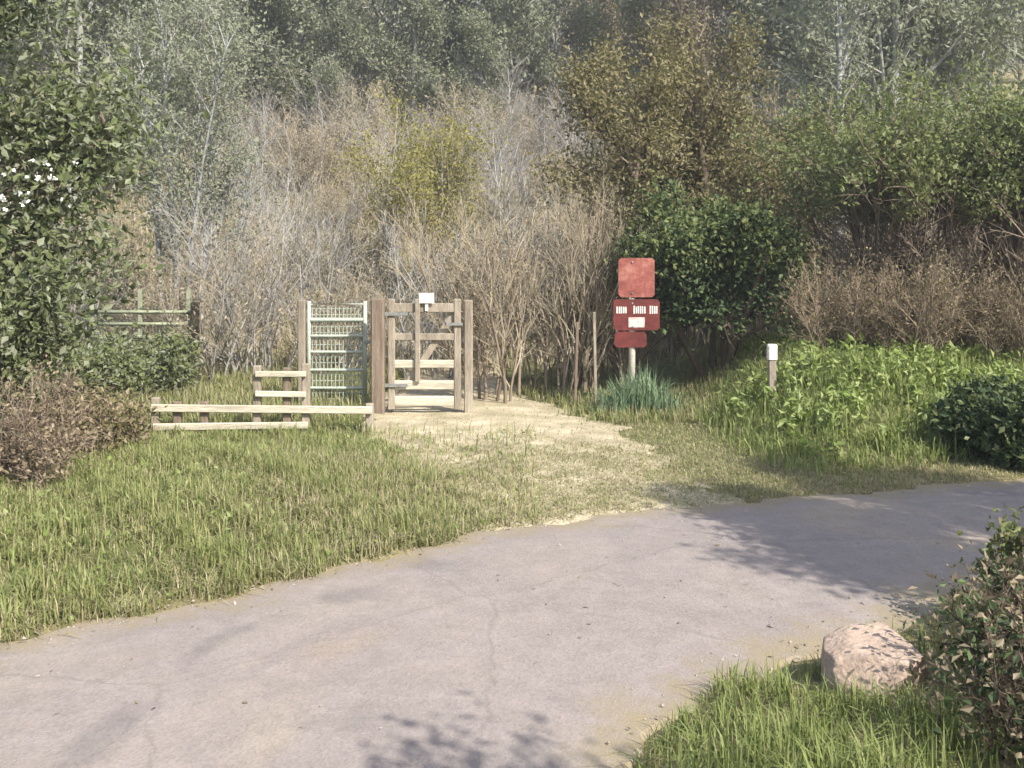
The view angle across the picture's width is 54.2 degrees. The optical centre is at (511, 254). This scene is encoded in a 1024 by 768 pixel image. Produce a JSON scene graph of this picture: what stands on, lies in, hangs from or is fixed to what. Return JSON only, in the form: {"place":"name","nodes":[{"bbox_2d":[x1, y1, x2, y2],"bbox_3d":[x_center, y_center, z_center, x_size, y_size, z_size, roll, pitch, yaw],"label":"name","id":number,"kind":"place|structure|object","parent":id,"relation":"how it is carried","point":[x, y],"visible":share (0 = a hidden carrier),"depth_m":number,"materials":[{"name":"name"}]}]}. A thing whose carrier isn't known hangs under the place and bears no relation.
{"place":"outdoors","nodes":[
{"label":"outdoors","id":0,"kind":"place"},
{"bbox_2d":[39,356,401,430],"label":"field grass","id":1,"kind":"structure","parent":0,"point":[231,388],"depth_m":10.35,"materials":[{"name":"plant"}]},
{"bbox_2d":[0,12,1023,767],"bbox_3d":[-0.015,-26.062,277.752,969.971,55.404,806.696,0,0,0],"label":"ground","id":2,"kind":"structure","parent":0,"point":[682,366],"depth_m":7.56,"materials":[{"name":"plant"}]},
{"bbox_2d":[0,212,111,438],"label":"holly bush","id":3,"kind":"object","parent":2,"relation":"on","point":[21,343],"visible":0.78,"depth_m":6.71,"materials":[{"name":"green plant"}]},
{"bbox_2d":[0,353,122,491],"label":"bramble","id":4,"kind":"object","parent":2,"relation":"on","point":[26,444],"visible":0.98,"depth_m":6.20,"materials":[{"name":"brown plant"}]},
{"bbox_2d":[8,179,132,346],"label":"thorn scrub","id":5,"kind":"object","parent":2,"relation":"on","point":[74,306],"visible":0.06,"depth_m":14.15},
{"bbox_2d":[24,370,170,456],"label":"bramble","id":6,"kind":"object","parent":2,"relation":"on","point":[119,419],"visible":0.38,"depth_m":7.55,"materials":[{"name":"brown plant"}]},
{"bbox_2d":[0,0,209,372],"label":"ivy tree","id":7,"kind":"object","parent":2,"relation":"on","point":[49,133],"visible":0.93,"depth_m":7.28,"materials":[{"name":"green plant"}]},
{"bbox_2d":[0,0,222,217],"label":"sycamore tree","id":8,"kind":"object","parent":2,"relation":"on","point":[77,28],"visible":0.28,"depth_m":22.47,"materials":[{"name":"green plant"}]},
{"bbox_2d":[65,216,187,334],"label":"thorn scrub","id":9,"kind":"object","parent":2,"relation":"on","point":[125,271],"visible":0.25,"depth_m":14.81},
{"bbox_2d":[46,320,208,402],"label":"elder bush","id":10,"kind":"object","parent":2,"relation":"on","point":[167,364],"visible":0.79,"depth_m":10.66,"materials":[{"name":"green plant"}]},
{"bbox_2d":[88,289,190,384],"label":"field gate","id":11,"kind":"structure","parent":2,"relation":"on","point":[139,311],"depth_m":11.59,"materials":[{"name":"green paint"}]},
{"bbox_2d":[96,244,236,356],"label":"thorn scrub","id":12,"kind":"object","parent":2,"relation":"on","point":[134,330],"visible":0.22,"depth_m":13.24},
{"bbox_2d":[47,0,309,167],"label":"ash tree","id":13,"kind":"object","parent":2,"relation":"on","point":[103,28],"visible":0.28,"depth_m":26.73,"materials":[{"name":"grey plant"}]},
{"bbox_2d":[58,0,309,357],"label":"birch tree","id":14,"kind":"object","parent":2,"relation":"on","point":[187,87],"visible":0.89,"depth_m":13.66,"materials":[{"name":"green plant"}]},
{"bbox_2d":[131,0,270,115],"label":"sycamore tree","id":15,"kind":"object","parent":2,"relation":"on","point":[231,63],"visible":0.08,"depth_m":29.11,"materials":[{"name":"green plant"}]},
{"bbox_2d":[113,201,324,383],"bbox_3d":[-3.595,0.541,12.282,2.421,2.368,2.725,0,0,-40],"label":"thorn scrub","id":16,"kind":"object","parent":2,"relation":"on","point":[169,303],"visible":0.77,"depth_m":11.90,"materials":[{"name":"plant"}]},
{"bbox_2d":[128,181,330,373],"bbox_3d":[-3.365,0.373,12.434,1.944,2.718,3.382,0,0,31],"label":"thorn scrub","id":17,"kind":"object","parent":2,"relation":"on","point":[227,303],"visible":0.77,"depth_m":12.46,"materials":[{"name":"plant"}]},
{"bbox_2d":[177,90,292,196],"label":"thorn scrub","id":18,"kind":"object","parent":2,"relation":"on","point":[262,167],"visible":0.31,"depth_m":23.99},
{"bbox_2d":[140,193,331,333],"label":"thorn scrub","id":19,"kind":"object","parent":2,"relation":"on","point":[241,251],"visible":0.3,"depth_m":15.11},
{"bbox_2d":[204,0,296,135],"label":"sycamore tree","id":20,"kind":"object","parent":2,"relation":"on","point":[270,14],"visible":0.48,"depth_m":30.21,"materials":[{"name":"green plant"}]},
{"bbox_2d":[213,116,291,298],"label":"scrub","id":21,"kind":"object","parent":2,"relation":"on","point":[247,183],"visible":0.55,"depth_m":16.51,"materials":[{"name":"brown plant"}]},
{"bbox_2d":[180,149,326,256],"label":"thorn scrub","id":22,"kind":"object","parent":2,"relation":"on","point":[273,199],"visible":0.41,"depth_m":19.48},
{"bbox_2d":[227,79,287,156],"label":"thorn scrub","id":23,"kind":"object","parent":2,"relation":"on","point":[263,114],"visible":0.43,"depth_m":27.89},
{"bbox_2d":[151,363,373,435],"bbox_3d":[-2.192,1.377,8.771,1.951,0.846,0.093,0,0,0],"label":"rail fence","id":24,"kind":"object","parent":2,"relation":"on","point":[257,409],"visible":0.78,"depth_m":8.72,"materials":[{"name":"wood"}]},
{"bbox_2d":[0,414,571,644],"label":"verge grass","id":25,"kind":"structure","parent":2,"relation":"on","point":[297,456],"depth_m":5.60,"materials":[{"name":"plant"}]},
{"bbox_2d":[251,98,335,182],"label":"thorn scrub","id":26,"kind":"object","parent":2,"relation":"on","point":[275,140],"visible":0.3,"depth_m":25.96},
{"bbox_2d":[298,300,305,403],"bbox_3d":[-2.152,1.134,10.250,0.075,1.345,0.075,0,0,0],"label":"gate post","id":27,"kind":"object","parent":2,"relation":"on","point":[301,332],"visible":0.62,"depth_m":10.21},
{"bbox_2d":[307,301,369,404],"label":"metal gate","id":28,"kind":"structure","parent":27,"relation":"attached to","point":[346,336],"depth_m":10.25,"materials":[{"name":"metal"}]},
{"bbox_2d":[245,93,365,196],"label":"thorn scrub","id":29,"kind":"object","parent":2,"relation":"on","point":[322,156],"visible":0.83,"depth_m":24.37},
{"bbox_2d":[239,0,377,132],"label":"sycamore tree","id":30,"kind":"object","parent":2,"relation":"on","point":[298,8],"visible":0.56,"depth_m":29.59,"materials":[{"name":"green plant"}]},
{"bbox_2d":[268,100,360,185],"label":"thorn scrub","id":31,"kind":"object","parent":2,"relation":"on","point":[304,146],"visible":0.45,"depth_m":25.70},
{"bbox_2d":[265,65,366,154],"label":"thorn scrub","id":32,"kind":"object","parent":2,"relation":"on","point":[320,111],"visible":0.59,"depth_m":28.83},
{"bbox_2d":[239,169,407,323],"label":"thorn scrub","id":33,"kind":"object","parent":2,"relation":"on","point":[329,240],"visible":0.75,"depth_m":15.29,"materials":[{"name":"plant"}]},
{"bbox_2d":[279,1,369,137],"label":"sycamore tree","id":34,"kind":"object","parent":2,"relation":"on","point":[340,26],"visible":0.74,"depth_m":29.38,"materials":[{"name":"green plant"}]},
{"bbox_2d":[258,257,403,376],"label":"thorn scrub","id":35,"kind":"object","parent":2,"relation":"on","point":[333,311],"visible":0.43,"depth_m":12.68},
{"bbox_2d":[293,157,375,232],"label":"thorn scrub","id":36,"kind":"object","parent":2,"relation":"on","point":[333,203],"visible":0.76,"depth_m":21.40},
{"bbox_2d":[287,0,402,109],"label":"ash tree","id":37,"kind":"object","parent":2,"relation":"on","point":[358,66],"visible":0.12,"depth_m":32.63,"materials":[{"name":"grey plant"}]},
{"bbox_2d":[306,202,408,283],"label":"thorn scrub","id":38,"kind":"object","parent":2,"relation":"on","point":[377,245],"visible":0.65,"depth_m":17.56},
{"bbox_2d":[281,246,434,367],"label":"thorn scrub","id":39,"kind":"object","parent":2,"relation":"on","point":[361,295],"visible":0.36,"depth_m":13.29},
{"bbox_2d":[310,71,411,175],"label":"thorn scrub","id":40,"kind":"object","parent":2,"relation":"on","point":[342,127],"visible":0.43,"depth_m":26.84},
{"bbox_2d":[325,75,402,151],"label":"thorn scrub","id":41,"kind":"object","parent":2,"relation":"on","point":[351,102],"visible":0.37,"depth_m":28.80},
{"bbox_2d":[370,298,384,413],"bbox_3d":[-1.335,1.123,9.960,0.135,1.389,0.135,0,0,0],"label":"gate post","id":42,"kind":"object","parent":2,"relation":"on","point":[377,352],"visible":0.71,"depth_m":9.89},
{"bbox_2d":[385,293,462,408],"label":"wooden gate","id":43,"kind":"structure","parent":42,"relation":"attached to","point":[424,302],"depth_m":9.97,"materials":[{"name":"brown wood"}]},
{"bbox_2d":[326,101,434,185],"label":"thorn scrub","id":44,"kind":"object","parent":2,"relation":"on","point":[373,125],"visible":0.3,"depth_m":25.04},
{"bbox_2d":[328,108,443,201],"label":"thorn scrub","id":45,"kind":"object","parent":2,"relation":"on","point":[368,154],"visible":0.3,"depth_m":23.44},
{"bbox_2d":[333,130,440,223],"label":"thorn scrub","id":46,"kind":"object","parent":2,"relation":"on","point":[362,183],"visible":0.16,"depth_m":21.81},
{"bbox_2d":[346,0,449,138],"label":"sycamore tree","id":47,"kind":"object","parent":2,"relation":"on","point":[419,29],"visible":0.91,"depth_m":30.23,"materials":[{"name":"green plant"}]},
{"bbox_2d":[328,0,489,127],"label":"ash tree","id":48,"kind":"object","parent":2,"relation":"on","point":[397,9],"visible":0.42,"depth_m":31.37,"materials":[{"name":"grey plant"}]},
{"bbox_2d":[330,81,515,314],"bbox_3d":[-1.440,-0.890,16.140,3.032,4.034,3.189,0,0,0],"label":"willow bush","id":49,"kind":"object","parent":2,"relation":"on","point":[423,178],"visible":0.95,"depth_m":16.12,"materials":[{"name":"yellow plant"}]},
{"bbox_2d":[405,2,481,122],"bbox_3d":[-1.688,-6.854,34.045,4.225,5.323,3.307,0,0,2],"label":"ash tree","id":50,"kind":"object","parent":2,"relation":"on","point":[454,39],"visible":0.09,"depth_m":33.93,"materials":[{"name":"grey plant"}]},
{"bbox_2d":[332,207,564,379],"bbox_3d":[-0.731,0.514,12.763,2.974,2.390,1.710,0,0,20],"label":"thorn scrub","id":51,"kind":"object","parent":2,"relation":"on","point":[432,356],"visible":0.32,"depth_m":12.71,"materials":[{"name":"plant"}]},
{"bbox_2d":[360,165,559,403],"bbox_3d":[-0.457,0.352,10.938,2.158,2.634,2.363,0,0,0],"label":"scrub","id":52,"kind":"object","parent":2,"relation":"on","point":[479,298],"visible":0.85,"depth_m":10.77,"materials":[{"name":"brown plant"}]},
{"bbox_2d":[406,73,523,178],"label":"thorn scrub","id":53,"kind":"object","parent":2,"relation":"on","point":[491,114],"visible":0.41,"depth_m":25.52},
{"bbox_2d":[421,1,513,137],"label":"sycamore tree","id":54,"kind":"object","parent":2,"relation":"on","point":[471,25],"visible":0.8,"depth_m":28.64,"materials":[{"name":"green plant"}]},
{"bbox_2d":[403,82,531,175],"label":"thorn scrub","id":55,"kind":"object","parent":2,"relation":"on","point":[469,101],"visible":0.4,"depth_m":25.96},
{"bbox_2d":[464,300,472,412],"bbox_3d":[-0.435,1.136,10.000,0.085,1.371,0.085,0,0,0],"label":"gate post","id":56,"kind":"object","parent":2,"relation":"on","point":[468,356],"visible":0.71,"depth_m":9.96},
{"bbox_2d":[410,145,527,246],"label":"thorn scrub","id":57,"kind":"object","parent":2,"relation":"on","point":[479,187],"visible":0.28,"depth_m":19.84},
{"bbox_2d":[404,0,566,98],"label":"ash tree","id":58,"kind":"object","parent":2,"relation":"on","point":[444,45],"visible":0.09,"depth_m":34.33,"materials":[{"name":"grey plant"}]},
{"bbox_2d":[443,94,543,195],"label":"thorn scrub","id":59,"kind":"object","parent":2,"relation":"on","point":[496,131],"visible":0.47,"depth_m":23.92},
{"bbox_2d":[433,0,566,142],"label":"sycamore tree","id":60,"kind":"object","parent":2,"relation":"on","point":[510,10],"visible":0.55,"depth_m":30.52,"materials":[{"name":"green plant"}]},
{"bbox_2d":[456,107,543,229],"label":"thorn scrub","id":61,"kind":"object","parent":2,"relation":"on","point":[494,169],"visible":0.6,"depth_m":21.59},
{"bbox_2d":[462,39,540,155],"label":"thorn scrub","id":62,"kind":"object","parent":2,"relation":"on","point":[514,77],"visible":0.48,"depth_m":28.68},
{"bbox_2d":[0,79,1010,382],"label":"bracken","id":63,"kind":"object","parent":2,"relation":"on","point":[402,243],"visible":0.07,"depth_m":20.20,"materials":[{"name":"plant"}]},
{"bbox_2d":[447,0,571,121],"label":"ash tree","id":64,"kind":"object","parent":2,"relation":"on","point":[539,46],"visible":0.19,"depth_m":32.41,"materials":[{"name":"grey plant"}]},
{"bbox_2d":[0,478,1023,767],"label":"lane","id":65,"kind":"structure","parent":2,"relation":"on","point":[480,654],"depth_m":4.05,"materials":[{"name":"asphalt"}]},
{"bbox_2d":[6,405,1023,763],"bbox_3d":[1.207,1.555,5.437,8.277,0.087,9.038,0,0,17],"label":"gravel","id":66,"kind":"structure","parent":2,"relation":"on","point":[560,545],"depth_m":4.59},
{"bbox_2d":[457,146,595,330],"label":"thorn scrub","id":67,"kind":"object","parent":2,"relation":"on","point":[524,212],"visible":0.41,"depth_m":15.26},
{"bbox_2d":[493,81,570,174],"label":"thorn scrub","id":68,"kind":"object","parent":2,"relation":"on","point":[529,130],"visible":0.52,"depth_m":26.74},
{"bbox_2d":[508,87,585,169],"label":"thorn scrub","id":69,"kind":"object","parent":2,"relation":"on","point":[540,145],"visible":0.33,"depth_m":27.77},
{"bbox_2d":[510,130,591,206],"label":"thorn scrub","id":70,"kind":"object","parent":2,"relation":"on","point":[546,179],"visible":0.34,"depth_m":23.01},
{"bbox_2d":[531,76,609,180],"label":"thorn scrub","id":71,"kind":"object","parent":2,"relation":"on","point":[565,138],"visible":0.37,"depth_m":25.38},
{"bbox_2d":[464,154,685,395],"bbox_3d":[0.732,0.303,11.275,2.509,2.738,1.740,0,0,35],"label":"hawthorn hedge","id":72,"kind":"object","parent":2,"relation":"on","point":[596,305],"visible":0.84,"depth_m":11.02,"materials":[{"name":"brown plant"}]},
{"bbox_2d":[535,0,625,142],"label":"sycamore tree","id":73,"kind":"object","parent":2,"relation":"on","point":[591,27],"visible":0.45,"depth_m":30.11,"materials":[{"name":"green plant"}]},
{"bbox_2d":[547,0,634,92],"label":"oak tree","id":74,"kind":"object","parent":2,"relation":"on","point":[569,30],"visible":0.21,"depth_m":32.91,"materials":[{"name":"green plant"}]},
{"bbox_2d":[528,172,676,390],"bbox_3d":[1.046,0.342,11.416,1.640,2.654,1.982,0,0,26],"label":"hawthorn hedge","id":75,"kind":"object","parent":2,"relation":"on","point":[614,353],"visible":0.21,"depth_m":11.38,"materials":[{"name":"brown plant"}]},
{"bbox_2d":[613,258,659,385],"bbox_3d":[1.265,0.856,10.188,0.469,1.651,0.091,0,0,0],"label":"sign","id":76,"kind":"object","parent":2,"relation":"on","point":[636,278],"visible":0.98,"depth_m":10.15,"materials":[{"name":"red metal"}]},
{"bbox_2d":[577,360,699,418],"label":"daffodil","id":77,"kind":"object","parent":2,"relation":"on","point":[633,395],"visible":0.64,"depth_m":9.85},
{"bbox_2d":[592,0,690,110],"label":"sycamore tree","id":78,"kind":"object","parent":2,"relation":"on","point":[626,4],"visible":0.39,"depth_m":28.57,"materials":[{"name":"green plant"}]},
{"bbox_2d":[261,364,1023,541],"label":"dry grass","id":79,"kind":"structure","parent":2,"relation":"on","point":[799,475],"depth_m":7.22,"materials":[{"name":"plant"}]},
{"bbox_2d":[507,330,826,424],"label":"hedge grass","id":80,"kind":"structure","parent":2,"relation":"on","point":[587,398],"depth_m":10.47,"materials":[{"name":"plant"}]},
{"bbox_2d":[600,0,751,113],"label":"oak tree","id":81,"kind":"object","parent":2,"relation":"on","point":[635,46],"visible":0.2,"depth_m":28.81,"materials":[{"name":"green plant"}]},
{"bbox_2d":[523,0,854,356],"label":"hawthorn tree","id":82,"kind":"object","parent":2,"relation":"on","point":[674,149],"visible":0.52,"depth_m":13.15,"materials":[{"name":"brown plant"}]},
{"bbox_2d":[625,0,781,137],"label":"oak tree","id":83,"kind":"object","parent":2,"relation":"on","point":[709,53],"visible":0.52,"depth_m":27.07,"materials":[{"name":"green plant"}]},
{"bbox_2d":[582,170,826,380],"bbox_3d":[2.079,0.244,11.332,2.610,2.331,2.615,0,0,0],"label":"holly tree","id":84,"kind":"object","parent":2,"relation":"on","point":[716,254],"visible":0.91,"depth_m":10.56,"materials":[{"name":"green plant"}]},
{"bbox_2d":[706,0,802,121],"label":"sycamore tree","id":85,"kind":"object","parent":2,"relation":"on","point":[733,34],"visible":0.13,"depth_m":30.73,"materials":[{"name":"green plant"}]},
{"bbox_2d":[713,0,877,132],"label":"sycamore tree","id":86,"kind":"object","parent":2,"relation":"on","point":[766,49],"visible":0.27,"depth_m":26.71,"materials":[{"name":"green plant"}]},
{"bbox_2d":[590,580,1023,767],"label":"grass","id":87,"kind":"structure","parent":2,"relation":"on","point":[754,741],"depth_m":3.02,"materials":[{"name":"plant"}]},
{"bbox_2d":[719,0,902,300],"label":"ash tree","id":88,"kind":"object","parent":2,"relation":"on","point":[840,65],"visible":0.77,"depth_m":14.42,"materials":[{"name":"green plant"}]},
{"bbox_2d":[764,237,921,351],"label":"thorn scrub","id":89,"kind":"object","parent":2,"relation":"on","point":[802,305],"visible":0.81,"depth_m":9.95,"materials":[{"name":"brown plant"}]},
{"bbox_2d":[688,327,1023,476],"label":"bank grass","id":90,"kind":"structure","parent":2,"relation":"on","point":[763,441],"depth_m":8.38,"materials":[{"name":"plant"}]},
{"bbox_2d":[744,0,973,130],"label":"ash tree","id":91,"kind":"object","parent":2,"relation":"on","point":[885,40],"visible":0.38,"depth_m":22.71,"materials":[{"name":"green plant"}]},
{"bbox_2d":[714,49,1015,335],"bbox_3d":[4.169,-0.558,11.307,3.137,3.312,3.914,0,0,-13],"label":"field hedge","id":92,"kind":"object","parent":2,"relation":"on","point":[838,163],"visible":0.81,"depth_m":10.57,"materials":[{"name":"green plant"}]},
{"bbox_2d":[715,327,1023,453],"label":"nettles","id":93,"kind":"object","parent":2,"relation":"on","point":[946,371],"visible":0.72,"depth_m":8.92,"materials":[{"name":"green plant"}]},
{"bbox_2d":[800,260,941,349],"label":"thorn scrub","id":94,"kind":"object","parent":2,"relation":"on","point":[844,323],"visible":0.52,"depth_m":10.00,"materials":[{"name":"brown plant"}]},
{"bbox_2d":[821,622,929,695],"bbox_3d":[1.317,1.517,3.575,0.431,0.316,0.366,3,-1,-17],"label":"boulder","id":95,"kind":"object","parent":2,"relation":"on","point":[879,651],"visible":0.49,"depth_m":3.48,"materials":[{"name":"beige stone"}]},
{"bbox_2d":[756,0,1005,132],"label":"ash tree","id":96,"kind":"object","parent":2,"relation":"on","point":[899,26],"visible":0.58,"depth_m":21.59,"materials":[{"name":"green plant"}]},
{"bbox_2d":[826,240,1011,358],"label":"thorn scrub","id":97,"kind":"object","parent":2,"relation":"on","point":[927,337],"visible":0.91,"depth_m":9.63,"materials":[{"name":"brown plant"}]},
{"bbox_2d":[825,66,1023,343],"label":"field hedge","id":98,"kind":"object","parent":2,"relation":"on","point":[966,225],"visible":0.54,"depth_m":10.24,"materials":[{"name":"green plant"}]},
{"bbox_2d":[865,0,1023,145],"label":"sycamore tree","id":99,"kind":"object","parent":2,"relation":"on","point":[994,63],"visible":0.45,"depth_m":21.83,"materials":[{"name":"green plant"}]},
{"bbox_2d":[896,230,1023,354],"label":"thorn scrub","id":100,"kind":"object","parent":2,"relation":"on","point":[973,293],"visible":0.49,"depth_m":9.87,"materials":[{"name":"brown plant"}]},
{"bbox_2d":[903,530,1023,705],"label":"bramble bush","id":101,"kind":"object","parent":2,"relation":"on","point":[1008,561],"visible":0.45,"depth_m":3.41,"materials":[{"name":"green plant"}]},
{"bbox_2d":[905,545,1023,763],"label":"bramble bush","id":102,"kind":"object","parent":2,"relation":"on","point":[999,695],"visible":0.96,"depth_m":2.92,"materials":[{"name":"green plant"}]},
{"bbox_2d":[921,364,1023,471],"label":"laurel bush","id":103,"kind":"object","parent":2,"relation":"on","point":[980,414],"visible":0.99,"depth_m":7.55,"materials":[{"name":"green plant"}]},
{"bbox_2d":[921,52,1023,316],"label":"field hedge","id":104,"kind":"object","parent":2,"relation":"on","point":[1007,192],"visible":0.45,"depth_m":10.22,"materials":[{"name":"green plant"}]},
{"bbox_2d":[945,281,1023,364],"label":"thorn scrub","id":105,"kind":"object","parent":2,"relation":"on","point":[980,334],"visible":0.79,"depth_m":9.71,"materials":[{"name":"brown plant"}]},
{"bbox_2d":[956,252,1023,351],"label":"thorn scrub","id":106,"kind":"object","parent":2,"relation":"on","point":[1011,305],"visible":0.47,"depth_m":9.79,"materials":[{"name":"brown plant"}]},
{"bbox_2d":[957,489,1023,633],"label":"privet bush","id":107,"kind":"object","parent":2,"relation":"on","point":[1014,543],"visible":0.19,"depth_m":4.15,"materials":[{"name":"green plant"}]},
{"bbox_2d":[961,0,1023,96],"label":"ash tree","id":108,"kind":"object","parent":2,"relation":"on","point":[1015,53],"visible":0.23,"depth_m":26.20,"materials":[{"name":"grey plant"}]},
{"bbox_2d":[356,314,745,530],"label":"track","id":109,"kind":"structure","parent":0,"point":[485,410],"depth_m":8.53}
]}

